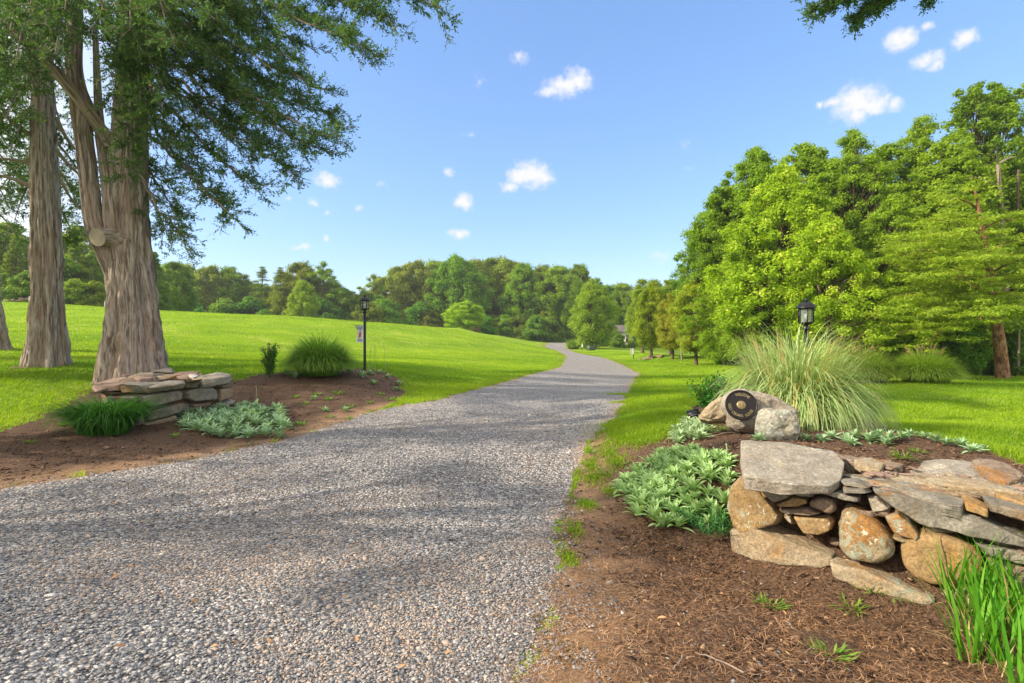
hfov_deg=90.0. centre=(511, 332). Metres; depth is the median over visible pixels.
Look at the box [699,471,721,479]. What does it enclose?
lambs ear
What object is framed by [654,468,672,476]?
lambs ear
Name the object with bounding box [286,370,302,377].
lambs ear
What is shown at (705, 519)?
lambs ear
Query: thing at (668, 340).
cedar tree
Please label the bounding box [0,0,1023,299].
sky
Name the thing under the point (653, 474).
lambs ear
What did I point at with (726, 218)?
maple tree
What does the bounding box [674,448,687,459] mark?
lambs ear
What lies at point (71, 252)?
leafy tree
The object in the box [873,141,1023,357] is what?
maple tree
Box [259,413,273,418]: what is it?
lambs ear
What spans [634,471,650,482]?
lambs ear
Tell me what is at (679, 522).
lambs ear
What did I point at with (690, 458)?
lambs ear
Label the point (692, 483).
lambs ear
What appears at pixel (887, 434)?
lambs ear
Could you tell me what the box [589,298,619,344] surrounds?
leafy tree
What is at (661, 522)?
lambs ear
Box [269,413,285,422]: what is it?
lambs ear
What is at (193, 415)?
lambs ear
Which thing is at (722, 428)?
weed
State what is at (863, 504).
dry stone wall
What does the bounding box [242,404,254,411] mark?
lambs ear
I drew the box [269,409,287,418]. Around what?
lambs ear
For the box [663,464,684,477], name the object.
lambs ear
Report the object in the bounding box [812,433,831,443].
lambs ear
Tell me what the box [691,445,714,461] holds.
lambs ear
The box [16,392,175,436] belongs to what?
daylily
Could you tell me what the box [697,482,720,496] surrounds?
lambs ear
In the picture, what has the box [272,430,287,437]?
lambs ear
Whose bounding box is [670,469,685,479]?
lambs ear
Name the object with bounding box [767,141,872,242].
maple tree
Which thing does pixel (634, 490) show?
lambs ear
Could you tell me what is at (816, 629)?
pine straw
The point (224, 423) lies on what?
lambs ear
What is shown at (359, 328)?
garden flag
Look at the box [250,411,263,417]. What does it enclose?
lambs ear
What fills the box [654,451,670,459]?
lambs ear
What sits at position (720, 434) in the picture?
stick
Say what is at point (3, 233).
leafy tree
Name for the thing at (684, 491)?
lambs ear
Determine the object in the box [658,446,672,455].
lambs ear
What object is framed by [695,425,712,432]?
lambs ear
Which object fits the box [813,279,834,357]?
bare trunk
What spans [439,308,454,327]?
bush
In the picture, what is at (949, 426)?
grass
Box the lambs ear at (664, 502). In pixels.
[655,496,672,509]
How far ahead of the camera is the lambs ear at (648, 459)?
5.36 m
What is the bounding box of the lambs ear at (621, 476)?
[618,473,631,482]
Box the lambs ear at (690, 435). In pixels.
[677,426,694,437]
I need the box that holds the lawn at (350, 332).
[0,302,1023,682]
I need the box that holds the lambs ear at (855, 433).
[847,428,862,438]
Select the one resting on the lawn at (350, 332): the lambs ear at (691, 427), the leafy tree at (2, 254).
the leafy tree at (2, 254)
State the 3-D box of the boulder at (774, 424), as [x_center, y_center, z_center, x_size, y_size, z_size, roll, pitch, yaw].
[2.724,0.980,5.286,0.418,0.413,0.450,-6,-20,6]
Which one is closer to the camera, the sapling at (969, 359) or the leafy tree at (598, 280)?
the sapling at (969, 359)
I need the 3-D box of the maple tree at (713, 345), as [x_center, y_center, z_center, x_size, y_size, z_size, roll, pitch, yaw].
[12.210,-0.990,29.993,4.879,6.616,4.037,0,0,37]
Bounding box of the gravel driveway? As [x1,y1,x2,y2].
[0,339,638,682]
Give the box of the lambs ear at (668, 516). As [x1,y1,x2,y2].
[656,508,673,522]
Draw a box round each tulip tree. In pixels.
[699,161,850,357]
[760,211,918,361]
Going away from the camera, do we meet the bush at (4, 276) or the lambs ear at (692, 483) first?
the lambs ear at (692, 483)
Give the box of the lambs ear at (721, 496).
[708,487,729,504]
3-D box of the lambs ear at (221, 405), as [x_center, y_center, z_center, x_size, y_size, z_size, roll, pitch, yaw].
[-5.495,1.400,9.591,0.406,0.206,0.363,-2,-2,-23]
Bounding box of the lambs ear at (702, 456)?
[690,447,717,466]
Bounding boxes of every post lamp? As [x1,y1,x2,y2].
[360,295,369,369]
[796,298,815,346]
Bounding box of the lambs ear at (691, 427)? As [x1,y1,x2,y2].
[677,424,696,431]
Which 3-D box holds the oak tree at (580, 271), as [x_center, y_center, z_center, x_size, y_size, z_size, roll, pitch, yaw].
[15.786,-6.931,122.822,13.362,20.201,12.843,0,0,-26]
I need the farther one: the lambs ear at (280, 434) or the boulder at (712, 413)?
the lambs ear at (280, 434)
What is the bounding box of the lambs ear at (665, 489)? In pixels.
[649,484,679,497]
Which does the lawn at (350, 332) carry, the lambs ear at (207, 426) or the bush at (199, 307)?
the bush at (199, 307)
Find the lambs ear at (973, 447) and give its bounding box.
[959,442,987,452]
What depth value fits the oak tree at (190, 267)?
111.47 m
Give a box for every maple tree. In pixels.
[662,239,719,311]
[671,193,761,339]
[672,145,854,315]
[677,186,791,290]
[678,260,743,364]
[708,227,805,366]
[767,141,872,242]
[831,140,952,285]
[832,243,882,335]
[835,191,968,367]
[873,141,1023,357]
[899,183,1023,358]
[1000,139,1023,245]
[1001,147,1023,297]
[1009,207,1023,295]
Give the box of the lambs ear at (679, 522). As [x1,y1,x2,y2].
[667,511,694,532]
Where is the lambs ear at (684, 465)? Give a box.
[677,460,698,471]
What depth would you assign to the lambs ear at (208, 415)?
8.66 m
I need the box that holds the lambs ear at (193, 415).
[189,412,203,419]
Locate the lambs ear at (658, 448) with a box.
[651,446,665,452]
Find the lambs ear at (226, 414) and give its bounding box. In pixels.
[213,410,238,419]
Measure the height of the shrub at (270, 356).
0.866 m
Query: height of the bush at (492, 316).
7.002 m
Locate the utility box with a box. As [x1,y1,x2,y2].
[586,345,595,350]
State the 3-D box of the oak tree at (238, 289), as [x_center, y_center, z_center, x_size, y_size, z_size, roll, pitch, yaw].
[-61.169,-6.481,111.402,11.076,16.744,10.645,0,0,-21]
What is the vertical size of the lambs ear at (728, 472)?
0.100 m
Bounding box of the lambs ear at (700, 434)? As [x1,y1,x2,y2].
[686,427,710,439]
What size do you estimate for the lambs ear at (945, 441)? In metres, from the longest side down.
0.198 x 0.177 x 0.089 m
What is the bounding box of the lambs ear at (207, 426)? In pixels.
[198,421,223,434]
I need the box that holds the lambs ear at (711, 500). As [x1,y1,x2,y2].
[701,493,719,509]
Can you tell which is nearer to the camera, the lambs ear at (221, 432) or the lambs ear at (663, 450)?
the lambs ear at (663, 450)
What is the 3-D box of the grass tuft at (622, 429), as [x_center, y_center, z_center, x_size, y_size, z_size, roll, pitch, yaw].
[1.898,1.352,7.176,2.779,0.422,3.646,0,0,9]
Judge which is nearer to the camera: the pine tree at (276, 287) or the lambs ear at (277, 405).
the lambs ear at (277, 405)
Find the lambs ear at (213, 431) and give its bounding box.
[206,427,218,435]
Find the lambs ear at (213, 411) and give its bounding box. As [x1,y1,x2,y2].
[210,408,219,415]
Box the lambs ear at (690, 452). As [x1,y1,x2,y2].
[679,447,698,456]
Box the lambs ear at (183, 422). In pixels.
[174,418,191,427]
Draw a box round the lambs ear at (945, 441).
[938,434,957,444]
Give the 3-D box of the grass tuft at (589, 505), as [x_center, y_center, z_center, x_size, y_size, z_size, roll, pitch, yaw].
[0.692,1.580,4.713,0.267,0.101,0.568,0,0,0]
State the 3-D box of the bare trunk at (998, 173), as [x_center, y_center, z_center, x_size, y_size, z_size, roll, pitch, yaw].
[26.430,-3.553,28.101,3.638,12.651,1.724,0,0,-25]
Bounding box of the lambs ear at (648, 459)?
[635,455,654,465]
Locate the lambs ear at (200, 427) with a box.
[193,419,210,431]
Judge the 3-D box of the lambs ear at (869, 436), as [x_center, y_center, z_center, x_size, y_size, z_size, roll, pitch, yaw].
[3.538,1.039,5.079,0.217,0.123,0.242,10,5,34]
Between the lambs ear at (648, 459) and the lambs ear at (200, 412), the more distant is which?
the lambs ear at (200, 412)
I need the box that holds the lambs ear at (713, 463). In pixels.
[698,459,723,470]
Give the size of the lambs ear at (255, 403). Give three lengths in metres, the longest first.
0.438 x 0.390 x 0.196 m
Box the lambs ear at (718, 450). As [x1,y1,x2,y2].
[707,447,728,455]
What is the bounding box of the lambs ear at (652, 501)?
[639,496,667,510]
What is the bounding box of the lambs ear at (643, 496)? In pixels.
[628,489,650,505]
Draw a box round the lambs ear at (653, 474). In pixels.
[644,470,661,483]
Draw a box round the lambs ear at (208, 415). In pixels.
[202,412,218,418]
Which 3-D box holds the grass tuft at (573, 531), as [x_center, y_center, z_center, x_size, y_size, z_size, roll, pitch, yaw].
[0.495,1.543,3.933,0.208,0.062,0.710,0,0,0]
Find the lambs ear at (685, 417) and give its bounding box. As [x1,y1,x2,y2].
[680,416,694,420]
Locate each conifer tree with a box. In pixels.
[623,277,657,352]
[647,278,688,354]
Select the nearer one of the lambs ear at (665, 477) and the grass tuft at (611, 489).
the lambs ear at (665, 477)
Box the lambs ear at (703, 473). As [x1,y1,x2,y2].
[690,464,720,482]
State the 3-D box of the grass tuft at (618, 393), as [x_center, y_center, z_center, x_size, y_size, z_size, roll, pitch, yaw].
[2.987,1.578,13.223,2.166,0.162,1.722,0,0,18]
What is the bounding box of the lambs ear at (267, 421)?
[263,419,276,427]
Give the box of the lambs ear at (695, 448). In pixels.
[679,442,708,450]
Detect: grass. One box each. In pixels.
[0,362,1023,498]
[273,329,362,376]
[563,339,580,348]
[708,311,902,431]
[834,342,909,383]
[888,344,970,383]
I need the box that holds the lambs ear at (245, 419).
[232,412,251,423]
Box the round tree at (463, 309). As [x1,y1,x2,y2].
[440,301,487,330]
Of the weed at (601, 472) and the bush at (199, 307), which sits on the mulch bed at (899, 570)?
the weed at (601, 472)
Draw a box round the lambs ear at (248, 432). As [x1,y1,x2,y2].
[233,425,261,438]
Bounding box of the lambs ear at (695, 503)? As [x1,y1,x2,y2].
[682,495,706,517]
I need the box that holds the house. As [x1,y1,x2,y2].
[615,325,634,344]
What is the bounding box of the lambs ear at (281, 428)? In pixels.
[269,425,288,436]
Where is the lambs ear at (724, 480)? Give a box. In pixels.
[715,472,734,486]
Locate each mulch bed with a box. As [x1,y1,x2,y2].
[0,368,404,488]
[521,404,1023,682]
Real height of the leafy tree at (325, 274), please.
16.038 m
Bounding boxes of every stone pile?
[4,298,28,301]
[638,355,664,359]
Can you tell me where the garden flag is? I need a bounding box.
[354,325,364,341]
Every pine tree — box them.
[249,266,271,306]
[268,267,292,313]
[852,187,1023,378]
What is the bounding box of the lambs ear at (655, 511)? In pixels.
[636,503,666,519]
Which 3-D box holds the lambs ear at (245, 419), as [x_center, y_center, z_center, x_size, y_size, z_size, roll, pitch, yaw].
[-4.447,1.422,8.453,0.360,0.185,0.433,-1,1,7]
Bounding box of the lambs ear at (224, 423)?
[216,419,234,428]
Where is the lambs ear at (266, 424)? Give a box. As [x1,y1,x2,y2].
[258,422,271,428]
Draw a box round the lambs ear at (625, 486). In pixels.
[614,481,632,496]
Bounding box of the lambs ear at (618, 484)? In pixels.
[609,477,628,494]
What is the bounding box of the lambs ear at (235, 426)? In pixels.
[226,425,242,430]
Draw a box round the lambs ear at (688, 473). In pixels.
[679,468,697,477]
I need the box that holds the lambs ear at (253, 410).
[246,406,258,412]
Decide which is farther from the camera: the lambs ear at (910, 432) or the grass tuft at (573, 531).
the lambs ear at (910, 432)
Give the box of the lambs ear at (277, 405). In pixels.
[268,402,286,412]
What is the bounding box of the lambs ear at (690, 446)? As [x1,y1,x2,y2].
[677,442,697,454]
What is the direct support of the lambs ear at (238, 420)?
on the mulch bed at (285, 386)
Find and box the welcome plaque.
[725,390,757,419]
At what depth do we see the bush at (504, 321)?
115.36 m
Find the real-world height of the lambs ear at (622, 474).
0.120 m
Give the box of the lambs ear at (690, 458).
[677,452,697,465]
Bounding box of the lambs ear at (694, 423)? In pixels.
[688,421,699,428]
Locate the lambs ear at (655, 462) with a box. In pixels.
[649,459,661,467]
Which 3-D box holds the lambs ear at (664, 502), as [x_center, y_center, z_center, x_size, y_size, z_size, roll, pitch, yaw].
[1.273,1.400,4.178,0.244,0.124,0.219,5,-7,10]
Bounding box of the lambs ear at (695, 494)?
[688,489,704,499]
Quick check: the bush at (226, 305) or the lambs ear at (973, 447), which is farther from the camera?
the bush at (226, 305)
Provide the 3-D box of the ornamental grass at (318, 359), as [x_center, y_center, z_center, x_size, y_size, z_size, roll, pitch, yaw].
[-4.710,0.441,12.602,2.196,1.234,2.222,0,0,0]
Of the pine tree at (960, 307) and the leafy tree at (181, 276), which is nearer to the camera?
the pine tree at (960, 307)
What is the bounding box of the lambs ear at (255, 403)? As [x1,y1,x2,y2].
[248,399,265,407]
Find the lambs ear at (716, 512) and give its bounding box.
[700,498,728,516]
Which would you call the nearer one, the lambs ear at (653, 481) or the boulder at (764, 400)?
the lambs ear at (653, 481)
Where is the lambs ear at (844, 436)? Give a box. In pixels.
[835,432,855,441]
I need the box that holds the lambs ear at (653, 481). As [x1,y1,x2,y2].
[637,475,670,489]
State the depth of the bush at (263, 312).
100.92 m
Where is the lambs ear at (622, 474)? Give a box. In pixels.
[612,471,633,480]
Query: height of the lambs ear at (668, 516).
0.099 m
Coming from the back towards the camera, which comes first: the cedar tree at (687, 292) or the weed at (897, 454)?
the cedar tree at (687, 292)
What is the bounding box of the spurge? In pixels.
[672,499,733,536]
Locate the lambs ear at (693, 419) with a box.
[687,417,702,425]
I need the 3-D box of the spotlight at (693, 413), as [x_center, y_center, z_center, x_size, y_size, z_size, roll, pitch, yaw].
[2.595,1.193,7.335,0.182,0.194,0.120,0,0,8]
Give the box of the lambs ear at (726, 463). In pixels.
[718,455,736,468]
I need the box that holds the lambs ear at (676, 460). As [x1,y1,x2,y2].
[666,456,687,465]
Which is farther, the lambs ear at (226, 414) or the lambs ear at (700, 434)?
the lambs ear at (226, 414)
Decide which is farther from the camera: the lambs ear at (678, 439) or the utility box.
the utility box
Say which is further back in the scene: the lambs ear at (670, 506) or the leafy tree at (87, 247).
the leafy tree at (87, 247)
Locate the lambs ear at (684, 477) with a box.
[675,473,695,488]
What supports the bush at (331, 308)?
on the lawn at (350, 332)
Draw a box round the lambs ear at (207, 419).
[203,417,217,423]
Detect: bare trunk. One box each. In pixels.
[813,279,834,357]
[838,278,853,356]
[974,142,1015,356]
[1009,297,1023,375]
[1014,169,1023,305]
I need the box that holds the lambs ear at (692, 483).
[681,475,706,498]
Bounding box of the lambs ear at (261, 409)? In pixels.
[254,405,272,418]
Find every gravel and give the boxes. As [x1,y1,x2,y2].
[0,409,1023,554]
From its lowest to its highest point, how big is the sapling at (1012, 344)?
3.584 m
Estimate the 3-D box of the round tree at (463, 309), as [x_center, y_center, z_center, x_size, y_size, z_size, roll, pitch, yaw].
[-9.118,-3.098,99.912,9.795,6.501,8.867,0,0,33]
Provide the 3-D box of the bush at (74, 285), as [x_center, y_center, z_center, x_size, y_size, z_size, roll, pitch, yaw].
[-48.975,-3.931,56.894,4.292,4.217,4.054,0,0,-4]
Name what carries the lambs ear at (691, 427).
on the mulch bed at (899, 570)
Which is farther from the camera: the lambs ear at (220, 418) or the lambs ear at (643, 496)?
the lambs ear at (220, 418)
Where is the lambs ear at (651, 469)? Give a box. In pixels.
[642,467,656,474]
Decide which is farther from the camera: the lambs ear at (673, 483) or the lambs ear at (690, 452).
the lambs ear at (690, 452)
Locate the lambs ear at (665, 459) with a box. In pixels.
[656,455,680,466]
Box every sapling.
[701,318,744,365]
[881,289,984,372]
[915,323,992,375]
[976,322,1023,375]
[978,346,993,375]
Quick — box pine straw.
[0,411,1023,682]
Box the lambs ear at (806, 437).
[799,433,812,440]
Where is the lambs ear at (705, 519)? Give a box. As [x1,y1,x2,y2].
[700,514,716,525]
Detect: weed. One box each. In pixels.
[292,420,308,425]
[572,496,596,505]
[597,467,614,475]
[715,425,727,430]
[752,593,793,611]
[800,637,860,668]
[828,592,874,616]
[853,585,898,599]
[877,586,913,603]
[886,445,922,460]
[907,444,931,453]
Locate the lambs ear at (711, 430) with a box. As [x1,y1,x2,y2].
[702,423,717,433]
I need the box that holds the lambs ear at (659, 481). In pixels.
[652,477,674,488]
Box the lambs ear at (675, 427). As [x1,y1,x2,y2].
[666,423,687,431]
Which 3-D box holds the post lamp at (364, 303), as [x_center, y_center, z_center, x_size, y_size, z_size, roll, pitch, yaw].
[-4.026,0.036,14.000,0.280,2.133,0.280,0,0,0]
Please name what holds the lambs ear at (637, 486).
on the mulch bed at (899, 570)
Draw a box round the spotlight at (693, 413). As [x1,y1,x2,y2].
[686,408,699,417]
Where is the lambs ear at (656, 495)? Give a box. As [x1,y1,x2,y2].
[648,490,666,499]
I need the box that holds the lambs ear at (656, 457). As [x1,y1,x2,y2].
[645,453,663,465]
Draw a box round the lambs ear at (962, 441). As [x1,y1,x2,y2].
[950,437,969,448]
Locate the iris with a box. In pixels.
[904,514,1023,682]
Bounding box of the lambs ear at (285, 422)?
[274,415,294,428]
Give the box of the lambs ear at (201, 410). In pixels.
[191,407,207,414]
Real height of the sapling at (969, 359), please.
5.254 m
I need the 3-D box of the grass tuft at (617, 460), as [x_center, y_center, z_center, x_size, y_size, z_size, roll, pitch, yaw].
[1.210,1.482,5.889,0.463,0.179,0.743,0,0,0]
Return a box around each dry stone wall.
[92,367,234,425]
[727,440,1023,604]
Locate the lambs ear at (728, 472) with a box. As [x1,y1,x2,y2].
[715,466,740,481]
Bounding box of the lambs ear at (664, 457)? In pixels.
[656,453,672,461]
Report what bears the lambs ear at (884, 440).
on the mulch bed at (899, 570)
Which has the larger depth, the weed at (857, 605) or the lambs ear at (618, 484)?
the lambs ear at (618, 484)
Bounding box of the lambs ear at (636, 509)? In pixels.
[622,501,649,515]
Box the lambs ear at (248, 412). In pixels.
[236,409,255,417]
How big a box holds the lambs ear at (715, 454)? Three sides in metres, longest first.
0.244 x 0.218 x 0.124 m
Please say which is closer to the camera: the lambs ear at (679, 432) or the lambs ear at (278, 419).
the lambs ear at (679, 432)
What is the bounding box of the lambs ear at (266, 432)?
[256,426,274,435]
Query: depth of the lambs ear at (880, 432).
5.14 m
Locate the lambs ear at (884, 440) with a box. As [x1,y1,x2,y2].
[875,435,894,444]
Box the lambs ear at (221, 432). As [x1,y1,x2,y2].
[211,427,229,436]
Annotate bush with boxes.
[0,267,14,299]
[1,270,29,301]
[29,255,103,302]
[63,278,92,304]
[73,280,105,306]
[157,281,180,310]
[170,302,205,312]
[208,298,235,313]
[229,296,272,313]
[256,309,273,314]
[307,297,345,319]
[342,311,358,320]
[350,302,384,322]
[366,298,406,323]
[402,319,410,324]
[403,301,440,326]
[414,309,444,327]
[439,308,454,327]
[473,313,495,334]
[482,314,502,334]
[493,314,513,336]
[504,313,535,340]
[517,314,552,341]
[539,316,568,342]
[601,336,612,346]
[609,333,627,347]
[626,340,636,347]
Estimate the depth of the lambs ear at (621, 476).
5.10 m
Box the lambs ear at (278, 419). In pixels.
[272,416,288,425]
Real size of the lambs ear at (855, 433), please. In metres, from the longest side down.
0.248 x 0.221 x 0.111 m
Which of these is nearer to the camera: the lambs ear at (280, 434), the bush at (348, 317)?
the lambs ear at (280, 434)
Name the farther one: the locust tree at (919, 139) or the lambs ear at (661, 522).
the locust tree at (919, 139)
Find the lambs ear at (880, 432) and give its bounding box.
[868,428,896,437]
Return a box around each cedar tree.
[0,0,193,368]
[0,0,463,384]
[0,1,84,349]
[629,281,668,355]
[655,291,686,358]
[665,277,711,364]
[790,0,941,41]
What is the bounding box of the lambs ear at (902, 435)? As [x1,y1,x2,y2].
[891,429,911,439]
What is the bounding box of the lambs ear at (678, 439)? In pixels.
[667,433,685,445]
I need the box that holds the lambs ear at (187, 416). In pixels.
[175,413,195,423]
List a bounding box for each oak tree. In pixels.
[178,264,232,310]
[181,262,201,287]
[195,274,234,310]
[212,264,248,301]
[245,282,261,295]
[248,284,273,302]
[259,290,302,309]
[267,260,331,314]
[283,278,320,317]
[315,279,351,318]
[327,286,355,317]
[345,289,374,315]
[366,265,420,318]
[371,294,385,302]
[380,259,448,320]
[409,257,451,306]
[422,252,496,325]
[455,256,500,314]
[466,253,512,316]
[486,254,531,334]
[497,261,547,327]
[528,262,558,316]
[528,262,591,340]
[539,311,547,317]
[552,263,592,339]
[555,277,591,339]
[586,282,627,325]
[610,280,633,324]
[646,277,662,346]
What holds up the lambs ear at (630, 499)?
on the mulch bed at (899, 570)
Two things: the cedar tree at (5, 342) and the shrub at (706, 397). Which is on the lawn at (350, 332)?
the cedar tree at (5, 342)
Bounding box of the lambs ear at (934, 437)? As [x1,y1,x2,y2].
[924,432,945,441]
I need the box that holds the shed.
[469,326,479,332]
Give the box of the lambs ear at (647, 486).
[640,479,659,492]
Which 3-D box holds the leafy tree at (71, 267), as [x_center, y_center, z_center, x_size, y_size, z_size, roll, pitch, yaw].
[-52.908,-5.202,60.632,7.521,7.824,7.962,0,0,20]
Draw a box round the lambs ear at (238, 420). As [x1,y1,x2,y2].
[224,417,249,425]
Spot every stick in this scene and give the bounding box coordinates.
[695,652,744,673]
[702,432,732,438]
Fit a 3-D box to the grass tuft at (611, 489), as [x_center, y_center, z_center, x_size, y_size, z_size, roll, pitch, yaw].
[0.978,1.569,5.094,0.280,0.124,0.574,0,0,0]
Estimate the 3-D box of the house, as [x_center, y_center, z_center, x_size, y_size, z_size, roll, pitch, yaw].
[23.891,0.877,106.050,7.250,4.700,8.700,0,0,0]
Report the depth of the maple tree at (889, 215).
26.15 m
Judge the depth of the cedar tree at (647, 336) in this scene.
43.44 m
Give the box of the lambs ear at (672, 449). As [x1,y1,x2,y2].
[667,445,681,454]
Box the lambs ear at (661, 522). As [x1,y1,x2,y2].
[648,512,676,527]
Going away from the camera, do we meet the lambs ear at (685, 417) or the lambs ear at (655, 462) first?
the lambs ear at (655, 462)
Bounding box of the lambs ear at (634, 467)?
[624,461,647,472]
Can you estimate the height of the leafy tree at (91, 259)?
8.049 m
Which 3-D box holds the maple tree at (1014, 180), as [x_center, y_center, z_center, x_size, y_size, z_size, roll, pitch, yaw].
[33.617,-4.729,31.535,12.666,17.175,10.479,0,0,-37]
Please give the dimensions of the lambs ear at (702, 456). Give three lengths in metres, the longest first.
0.298 x 0.265 x 0.133 m
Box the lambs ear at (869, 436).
[856,429,881,443]
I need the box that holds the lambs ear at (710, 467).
[695,460,722,477]
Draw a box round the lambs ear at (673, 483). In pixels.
[658,478,683,489]
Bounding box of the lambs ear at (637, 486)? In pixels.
[635,481,653,492]
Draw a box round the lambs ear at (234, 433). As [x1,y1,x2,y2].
[227,427,244,436]
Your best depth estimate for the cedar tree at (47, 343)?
12.32 m
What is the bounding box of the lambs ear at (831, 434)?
[820,430,842,437]
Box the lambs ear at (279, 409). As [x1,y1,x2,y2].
[270,406,285,413]
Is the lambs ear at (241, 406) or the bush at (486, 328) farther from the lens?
the bush at (486, 328)
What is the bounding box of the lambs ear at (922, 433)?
[915,431,931,437]
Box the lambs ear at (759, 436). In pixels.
[750,431,767,440]
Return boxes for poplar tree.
[924,80,1023,228]
[969,81,1023,206]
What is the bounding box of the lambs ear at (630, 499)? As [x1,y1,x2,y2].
[621,494,638,504]
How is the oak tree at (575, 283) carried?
on the lawn at (350, 332)
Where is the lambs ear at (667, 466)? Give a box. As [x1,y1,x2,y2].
[663,462,674,469]
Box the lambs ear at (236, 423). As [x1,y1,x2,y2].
[228,420,244,427]
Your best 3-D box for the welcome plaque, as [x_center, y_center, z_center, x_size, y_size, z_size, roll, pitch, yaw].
[2.508,0.797,5.605,0.332,0.321,0.128,0,0,12]
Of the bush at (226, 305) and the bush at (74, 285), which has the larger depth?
the bush at (226, 305)
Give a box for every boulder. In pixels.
[698,397,725,423]
[720,388,797,433]
[754,408,800,441]
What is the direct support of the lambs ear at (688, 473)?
on the mulch bed at (899, 570)
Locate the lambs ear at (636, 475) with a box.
[623,472,641,481]
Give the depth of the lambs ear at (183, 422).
8.21 m
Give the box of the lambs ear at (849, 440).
[836,432,862,444]
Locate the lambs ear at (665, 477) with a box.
[657,474,672,483]
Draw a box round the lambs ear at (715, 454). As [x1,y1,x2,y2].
[709,448,724,460]
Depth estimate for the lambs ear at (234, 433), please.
7.56 m
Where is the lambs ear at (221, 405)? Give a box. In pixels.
[213,401,229,409]
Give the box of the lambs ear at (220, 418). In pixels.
[213,415,231,424]
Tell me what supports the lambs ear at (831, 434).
on the mulch bed at (899, 570)
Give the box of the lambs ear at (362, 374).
[356,370,367,376]
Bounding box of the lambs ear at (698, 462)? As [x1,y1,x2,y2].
[694,456,719,466]
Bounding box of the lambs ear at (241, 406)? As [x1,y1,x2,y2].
[235,404,247,410]
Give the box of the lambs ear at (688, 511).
[675,508,697,520]
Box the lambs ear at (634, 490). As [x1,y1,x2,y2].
[624,484,644,497]
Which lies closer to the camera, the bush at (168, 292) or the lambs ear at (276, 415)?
the lambs ear at (276, 415)
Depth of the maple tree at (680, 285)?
40.16 m
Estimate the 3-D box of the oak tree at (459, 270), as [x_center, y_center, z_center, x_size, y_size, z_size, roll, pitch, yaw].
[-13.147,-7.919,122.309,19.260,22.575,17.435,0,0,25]
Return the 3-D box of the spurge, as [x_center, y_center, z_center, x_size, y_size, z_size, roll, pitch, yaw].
[1.467,1.393,3.848,0.487,0.195,0.510,0,0,0]
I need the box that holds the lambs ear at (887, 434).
[877,429,898,440]
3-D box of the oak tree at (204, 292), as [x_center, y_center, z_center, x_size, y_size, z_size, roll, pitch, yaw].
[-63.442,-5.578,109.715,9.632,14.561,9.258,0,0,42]
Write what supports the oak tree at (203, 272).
on the lawn at (350, 332)
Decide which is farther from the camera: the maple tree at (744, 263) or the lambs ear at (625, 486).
the maple tree at (744, 263)
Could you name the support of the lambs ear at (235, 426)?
on the mulch bed at (285, 386)
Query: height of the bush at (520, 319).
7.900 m
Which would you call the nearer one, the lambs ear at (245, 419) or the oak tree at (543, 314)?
the lambs ear at (245, 419)
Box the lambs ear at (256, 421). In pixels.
[245,415,268,425]
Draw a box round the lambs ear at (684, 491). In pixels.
[669,485,692,495]
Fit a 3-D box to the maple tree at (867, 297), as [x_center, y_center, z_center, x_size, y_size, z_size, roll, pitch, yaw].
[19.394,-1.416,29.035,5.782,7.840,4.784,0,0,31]
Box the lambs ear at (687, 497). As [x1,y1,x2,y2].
[671,492,699,505]
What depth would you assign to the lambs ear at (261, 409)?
9.12 m
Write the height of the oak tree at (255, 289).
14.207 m
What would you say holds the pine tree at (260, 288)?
on the lawn at (350, 332)
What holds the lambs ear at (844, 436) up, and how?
on the mulch bed at (899, 570)
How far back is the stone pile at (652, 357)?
42.86 m
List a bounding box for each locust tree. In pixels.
[807,127,920,285]
[865,113,1016,227]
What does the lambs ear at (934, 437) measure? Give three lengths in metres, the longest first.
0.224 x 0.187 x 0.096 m
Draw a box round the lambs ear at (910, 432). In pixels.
[904,428,921,436]
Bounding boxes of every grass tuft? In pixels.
[552,545,581,567]
[561,413,726,452]
[563,517,585,543]
[571,462,617,491]
[573,497,600,511]
[576,430,645,454]
[581,452,600,470]
[590,441,623,463]
[594,426,674,460]
[595,392,645,394]
[597,450,636,473]
[599,397,648,404]
[599,482,619,497]
[607,430,675,453]
[638,420,685,440]
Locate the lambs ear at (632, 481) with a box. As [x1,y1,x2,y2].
[624,478,642,485]
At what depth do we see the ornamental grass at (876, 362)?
17.00 m
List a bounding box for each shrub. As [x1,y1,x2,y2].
[259,341,283,377]
[684,370,731,408]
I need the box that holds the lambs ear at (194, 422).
[179,417,205,432]
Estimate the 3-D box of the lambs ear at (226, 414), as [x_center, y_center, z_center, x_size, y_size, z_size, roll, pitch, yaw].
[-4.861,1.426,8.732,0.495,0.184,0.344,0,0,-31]
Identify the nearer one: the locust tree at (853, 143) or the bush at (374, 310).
the locust tree at (853, 143)
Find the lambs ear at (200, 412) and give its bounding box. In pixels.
[197,410,208,416]
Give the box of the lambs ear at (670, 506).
[663,498,690,514]
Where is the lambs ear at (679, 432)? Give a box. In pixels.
[667,427,686,439]
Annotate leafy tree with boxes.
[0,221,29,281]
[0,230,18,272]
[0,236,26,288]
[62,223,97,281]
[64,239,92,283]
[73,250,104,284]
[153,252,170,309]
[157,260,201,311]
[237,273,256,301]
[292,261,350,317]
[357,273,392,303]
[567,278,621,348]
[589,277,602,322]
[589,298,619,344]
[624,314,656,349]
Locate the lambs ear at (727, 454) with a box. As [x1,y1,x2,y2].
[711,449,738,461]
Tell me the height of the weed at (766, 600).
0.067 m

